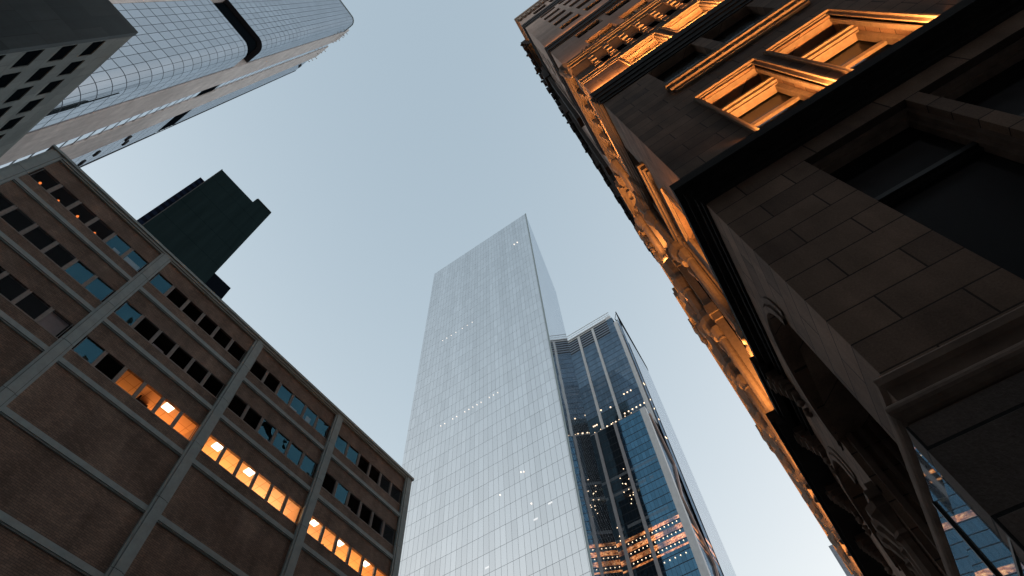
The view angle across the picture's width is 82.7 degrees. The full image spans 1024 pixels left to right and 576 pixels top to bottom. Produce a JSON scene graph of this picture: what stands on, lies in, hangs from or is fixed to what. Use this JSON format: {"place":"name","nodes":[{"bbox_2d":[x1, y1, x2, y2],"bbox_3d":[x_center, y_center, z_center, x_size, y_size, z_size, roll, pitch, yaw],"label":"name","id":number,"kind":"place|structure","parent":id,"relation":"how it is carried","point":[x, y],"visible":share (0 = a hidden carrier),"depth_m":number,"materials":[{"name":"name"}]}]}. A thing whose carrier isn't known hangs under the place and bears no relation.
{"place":"outdoors","nodes":[
{"label":"outdoors","id":0,"kind":"place"},
{"bbox_2d":[0,0,137,157],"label":"concrete block tower","id":1,"kind":"structure","parent":0,"point":[54,54],"depth_m":33.40,"materials":[{"name":"grey concrete"}]},
{"bbox_2d":[0,106,10,115],"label":"window","id":2,"kind":"structure","parent":1,"relation":"in","point":[2,110],"depth_m":34.07,"materials":[{"name":"black glass"}]},
{"bbox_2d":[0,72,18,87],"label":"window","id":3,"kind":"structure","parent":1,"relation":"in","point":[5,79],"depth_m":30.59,"materials":[{"name":"black glass"}]},
{"bbox_2d":[0,117,21,130],"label":"window","id":4,"kind":"structure","parent":1,"relation":"in","point":[9,124],"depth_m":36.76,"materials":[{"name":"black glass"}]},
{"bbox_2d":[4,86,31,102],"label":"window","id":5,"kind":"structure","parent":1,"relation":"in","point":[17,94],"depth_m":33.38,"materials":[{"name":"black glass"}]},
{"bbox_2d":[11,50,41,67],"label":"window","id":6,"kind":"structure","parent":1,"relation":"in","point":[29,56],"depth_m":30.01,"materials":[{"name":"black glass"}]},
{"bbox_2d":[17,98,42,113],"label":"window","id":7,"kind":"structure","parent":1,"relation":"in","point":[31,104],"depth_m":36.30,"materials":[{"name":"black glass"}]},
{"bbox_2d":[25,66,52,82],"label":"window","id":8,"kind":"structure","parent":1,"relation":"in","point":[41,72],"depth_m":32.93,"materials":[{"name":"black glass"}]},
{"bbox_2d":[37,80,61,94],"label":"window","id":9,"kind":"structure","parent":1,"relation":"in","point":[51,85],"depth_m":35.87,"materials":[{"name":"black glass"}]},
{"bbox_2d":[48,45,75,60],"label":"window","id":10,"kind":"structure","parent":1,"relation":"in","point":[64,50],"depth_m":32.49,"materials":[{"name":"black glass"}]},
{"bbox_2d":[58,60,82,75],"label":"window","id":11,"kind":"structure","parent":1,"relation":"in","point":[73,65],"depth_m":35.41,"materials":[{"name":"black glass"}]},
{"bbox_2d":[79,41,103,55],"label":"window","id":12,"kind":"structure","parent":1,"relation":"in","point":[94,45],"depth_m":34.97,"materials":[{"name":"black glass"}]},
{"bbox_2d":[0,0,353,167],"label":"curved glass tower","id":13,"kind":"structure","parent":0,"point":[170,63],"depth_m":86.46,"materials":[{"name":"grey glass"}]},
{"bbox_2d":[137,169,270,298],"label":"dark slab tower","id":14,"kind":"structure","parent":0,"point":[201,229],"depth_m":88.34,"materials":[{"name":"black glass"}]},
{"bbox_2d":[0,144,413,575],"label":"brick office building","id":15,"kind":"structure","parent":0,"point":[164,411],"depth_m":26.78,"materials":[{"name":"brick"}]},
{"bbox_2d":[0,193,13,211],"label":"window","id":16,"kind":"structure","parent":15,"relation":"in","point":[0,193],"depth_m":25.45,"materials":[{"name":"metal"}]},
{"bbox_2d":[0,208,35,231],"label":"window","id":17,"kind":"structure","parent":15,"relation":"in","point":[15,208],"depth_m":25.75,"materials":[{"name":"metal"}]},
{"bbox_2d":[22,226,55,249],"bbox_3d":[-21.002,-2.206,25.817,0.058,1.120,0.917,-32,-66,13],"label":"window","id":18,"kind":"structure","parent":15,"relation":"in","point":[37,226],"depth_m":26.19,"materials":[{"name":"metal"}]},
{"bbox_2d":[30,169,60,189],"bbox_3d":[-22.326,-5.171,27.788,0.058,1.120,0.917,-32,-66,13],"label":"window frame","id":19,"kind":"structure","parent":15,"relation":"in","point":[42,169],"depth_m":28.15,"materials":[{"name":"metal"}]},
{"bbox_2d":[38,309,72,337],"bbox_3d":[-19.147,1.527,24.326,0.198,1.120,0.917,-32,-66,13],"label":"window","id":20,"kind":"structure","parent":15,"relation":"in","point":[54,324],"depth_m":24.39,"materials":[{"name":"glass"}]},
{"bbox_2d":[44,243,75,267],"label":"window","id":21,"kind":"structure","parent":15,"relation":"in","point":[58,243],"depth_m":26.61,"materials":[{"name":"metal"}]},
{"bbox_2d":[49,186,78,206],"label":"window","id":22,"kind":"structure","parent":15,"relation":"in","point":[62,186],"depth_m":28.55,"materials":[{"name":"metal"}]},
{"bbox_2d":[64,260,95,284],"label":"window","id":23,"kind":"structure","parent":15,"relation":"in","point":[78,260],"depth_m":27.02,"materials":[{"name":"metal"}]},
{"bbox_2d":[69,203,96,223],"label":"window","id":24,"kind":"structure","parent":15,"relation":"in","point":[80,203],"depth_m":28.98,"materials":[{"name":"metal"}]},
{"bbox_2d":[73,336,105,363],"bbox_3d":[-18.215,2.713,24.987,0.198,1.120,0.917,-32,-66,13],"label":"window","id":25,"kind":"structure","parent":15,"relation":"in","point":[76,351],"depth_m":24.77,"materials":[{"name":"metal"}]},
{"bbox_2d":[85,277,114,300],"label":"window","id":26,"kind":"structure","parent":15,"relation":"in","point":[97,277],"depth_m":27.46,"materials":[{"name":"metal"}]},
{"bbox_2d":[87,219,114,239],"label":"window","id":27,"kind":"structure","parent":15,"relation":"in","point":[98,219],"depth_m":29.41,"materials":[{"name":"metal"}]},
{"bbox_2d":[94,353,124,379],"bbox_3d":[-17.566,3.431,25.391,0.058,1.120,0.917,-32,-66,13],"label":"window","id":28,"kind":"structure","parent":15,"relation":"in","point":[107,353],"depth_m":25.36,"materials":[{"name":"metal"}]},
{"bbox_2d":[105,235,131,254],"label":"window","id":29,"kind":"structure","parent":15,"relation":"in","point":[114,248],"depth_m":29.44,"materials":[{"name":"metal"}]},
{"bbox_2d":[115,301,142,325],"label":"window","id":30,"kind":"structure","parent":15,"relation":"in","point":[127,301],"depth_m":28.10,"materials":[{"name":"metal"}]},
{"bbox_2d":[123,250,147,270],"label":"window","id":31,"kind":"structure","parent":15,"relation":"in","point":[127,259],"depth_m":29.85,"materials":[{"name":"metal"}]},
{"bbox_2d":[134,317,159,340],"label":"window","id":32,"kind":"structure","parent":15,"relation":"in","point":[144,317],"depth_m":28.54,"materials":[{"name":"metal"}]},
{"bbox_2d":[151,273,172,293],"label":"window","id":33,"kind":"structure","parent":15,"relation":"in","point":[159,273],"depth_m":30.91,"materials":[{"name":"metal"}]},
{"bbox_2d":[152,331,176,355],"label":"window","id":34,"kind":"structure","parent":15,"relation":"in","point":[162,331],"depth_m":28.79,"materials":[{"name":"metal"}]},
{"bbox_2d":[169,346,192,369],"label":"window","id":35,"kind":"structure","parent":15,"relation":"in","point":[178,346],"depth_m":29.39,"materials":[{"name":"metal"}]},
{"bbox_2d":[185,301,203,321],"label":"window","id":36,"kind":"structure","parent":15,"relation":"in","point":[190,301],"depth_m":31.75,"materials":[{"name":"metal"}]},
{"bbox_2d":[186,360,208,383],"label":"window","id":37,"kind":"structure","parent":15,"relation":"in","point":[195,360],"depth_m":29.78,"materials":[{"name":"metal"}]},
{"bbox_2d":[197,315,217,335],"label":"window","id":38,"kind":"structure","parent":15,"relation":"in","point":[206,315],"depth_m":32.21,"materials":[{"name":"metal"}]},
{"bbox_2d":[201,434,224,460],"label":"window","id":39,"kind":"structure","parent":15,"relation":"in","point":[210,434],"depth_m":27.71,"materials":[{"name":"metal"}]},
{"bbox_2d":[203,373,224,396],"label":"window","id":40,"kind":"structure","parent":15,"relation":"in","point":[211,373],"depth_m":30.22,"materials":[{"name":"metal"}]},
{"bbox_2d":[212,328,231,348],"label":"window","id":41,"kind":"structure","parent":15,"relation":"in","point":[219,328],"depth_m":32.61,"materials":[{"name":"metal"}]},
{"bbox_2d":[227,340,245,361],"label":"window","id":42,"kind":"structure","parent":15,"relation":"in","point":[234,340],"depth_m":33.01,"materials":[{"name":"metal"}]},
{"bbox_2d":[227,394,247,417],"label":"window","id":43,"kind":"structure","parent":15,"relation":"in","point":[234,394],"depth_m":30.87,"materials":[{"name":"metal"}]},
{"bbox_2d":[243,407,261,429],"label":"window","id":44,"kind":"structure","parent":15,"relation":"in","point":[249,407],"depth_m":31.31,"materials":[{"name":"metal"}]},
{"bbox_2d":[249,360,266,380],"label":"window","id":45,"kind":"structure","parent":15,"relation":"in","point":[255,360],"depth_m":33.65,"materials":[{"name":"metal"}]},
{"bbox_2d":[258,419,275,441],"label":"window","id":46,"kind":"structure","parent":15,"relation":"in","point":[264,419],"depth_m":31.71,"materials":[{"name":"metal"}]},
{"bbox_2d":[272,431,289,453],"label":"window","id":47,"kind":"structure","parent":15,"relation":"in","point":[278,431],"depth_m":32.15,"materials":[{"name":"metal"}]},
{"bbox_2d":[286,443,302,465],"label":"window","id":48,"kind":"structure","parent":15,"relation":"in","point":[292,443],"depth_m":32.55,"materials":[{"name":"metal"}]},
{"bbox_2d":[290,396,304,415],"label":"window","id":49,"kind":"structure","parent":15,"relation":"in","point":[295,396],"depth_m":34.58,"materials":[{"name":"metal"}]},
{"bbox_2d":[300,454,315,476],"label":"window","id":50,"kind":"structure","parent":15,"relation":"in","point":[305,454],"depth_m":32.98,"materials":[{"name":"metal"}]},
{"bbox_2d":[302,406,317,425],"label":"window","id":51,"kind":"structure","parent":15,"relation":"in","point":[307,418],"depth_m":35.04,"materials":[{"name":"metal"}]},
{"bbox_2d":[326,472,336,494],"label":"window","id":52,"kind":"structure","parent":15,"relation":"in","point":[326,472],"depth_m":33.68,"materials":[{"name":"metal"}]},
{"bbox_2d":[334,482,348,504],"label":"window","id":53,"kind":"structure","parent":15,"relation":"in","point":[338,482],"depth_m":34.08,"materials":[{"name":"metal"}]},
{"bbox_2d":[347,493,360,515],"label":"window","id":54,"kind":"structure","parent":15,"relation":"in","point":[350,493],"depth_m":34.42,"materials":[{"name":"metal"}]},
{"bbox_2d":[359,502,371,524],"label":"window","id":55,"kind":"structure","parent":15,"relation":"in","point":[362,502],"depth_m":34.90,"materials":[{"name":"metal"}]},
{"bbox_2d":[81,0,845,575],"label":"sky","id":56,"kind":"structure","parent":0,"point":[418,135],"materials":[{"name":"blue"}]},
{"bbox_2d":[567,312,735,575],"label":"blue braced tower","id":57,"kind":"structure","parent":0,"point":[662,523],"depth_m":233.95,"materials":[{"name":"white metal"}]},
{"label":"ground","id":58,"kind":"structure","parent":0,"visible":0},
{"bbox_2d":[398,213,623,575],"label":"mirror glass tower","id":59,"kind":"structure","parent":58,"relation":"on","point":[499,465],"depth_m":179.91,"materials":[{"name":"grey"}]},
{"bbox_2d":[514,0,1023,575],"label":"carved stone building","id":60,"kind":"structure","parent":58,"relation":"on","point":[820,202],"depth_m":9.18,"materials":[{"name":"brown stone"}]},
{"bbox_2d":[577,22,599,37],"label":"window","id":61,"kind":"structure","parent":60,"relation":"in","point":[598,22],"depth_m":32.62,"materials":[{"name":"black glass"}]},
{"bbox_2d":[589,26,614,43],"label":"window","id":62,"kind":"structure","parent":60,"relation":"in","point":[591,42],"depth_m":29.22,"materials":[{"name":"brown metal"}]},
{"bbox_2d":[608,0,630,15],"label":"window","id":63,"kind":"structure","parent":60,"relation":"in","point":[628,0],"depth_m":32.16,"materials":[{"name":"black glass"}]},
{"bbox_2d":[622,1,649,18],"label":"window","id":64,"kind":"structure","parent":60,"relation":"in","point":[634,11],"depth_m":28.78,"materials":[{"name":"black glass"}]},
{"bbox_2d":[632,42,661,63],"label":"window","id":65,"kind":"structure","parent":60,"relation":"in","point":[656,46],"depth_m":21.26,"materials":[{"name":"stone"}]},
{"bbox_2d":[656,51,706,82],"bbox_3d":[5.138,-6.346,17.091,1.525,2.695,0.096,-32,-66,13],"label":"window","id":66,"kind":"structure","parent":60,"relation":"in","point":[688,61],"depth_m":17.86,"materials":[{"name":"black glass"}]},
{"bbox_2d":[679,10,708,30],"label":"window","id":67,"kind":"structure","parent":60,"relation":"in","point":[699,16],"depth_m":20.82,"materials":[{"name":"yellow metal"}]},
{"bbox_2d":[712,14,765,42],"bbox_3d":[6.670,-7.312,16.667,1.525,2.695,0.096,-32,-66,13],"label":"window","id":68,"kind":"structure","parent":60,"relation":"in","point":[748,20],"depth_m":17.42,"materials":[{"name":"black glass"}]},
{"bbox_2d":[721,76,813,128],"bbox_3d":[5.392,-3.865,12.469,1.381,3.358,0.366,-32,-66,13],"label":"window","id":69,"kind":"structure","parent":60,"relation":"in","point":[769,99],"depth_m":12.85,"materials":[{"name":"brown metal"}]},
{"bbox_2d":[800,25,906,68],"bbox_3d":[6.924,-4.831,12.045,1.381,3.358,0.366,-32,-66,13],"label":"window","id":70,"kind":"structure","parent":60,"relation":"in","point":[850,47],"depth_m":12.38,"materials":[{"name":"brown metal"}]},
{"bbox_2d":[830,127,1023,279],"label":"window","id":71,"kind":"structure","parent":60,"relation":"in","point":[972,197],"depth_m":7.50,"materials":[{"name":"black glass"}]},
{"bbox_2d":[913,445,1023,575],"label":"shop window","id":72,"kind":"structure","parent":60,"relation":"in","point":[977,550],"depth_m":4.83,"materials":[{"name":"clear glass"}]},
{"bbox_2d":[955,59,1023,116],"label":"window","id":73,"kind":"structure","parent":60,"relation":"in","point":[1003,92],"depth_m":8.40,"materials":[{"name":"black glass"}]},
{"bbox_2d":[829,545,853,575],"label":"grey block","id":74,"kind":"structure","parent":58,"relation":"on","point":[840,561],"depth_m":217.08,"materials":[{"name":"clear glass"}]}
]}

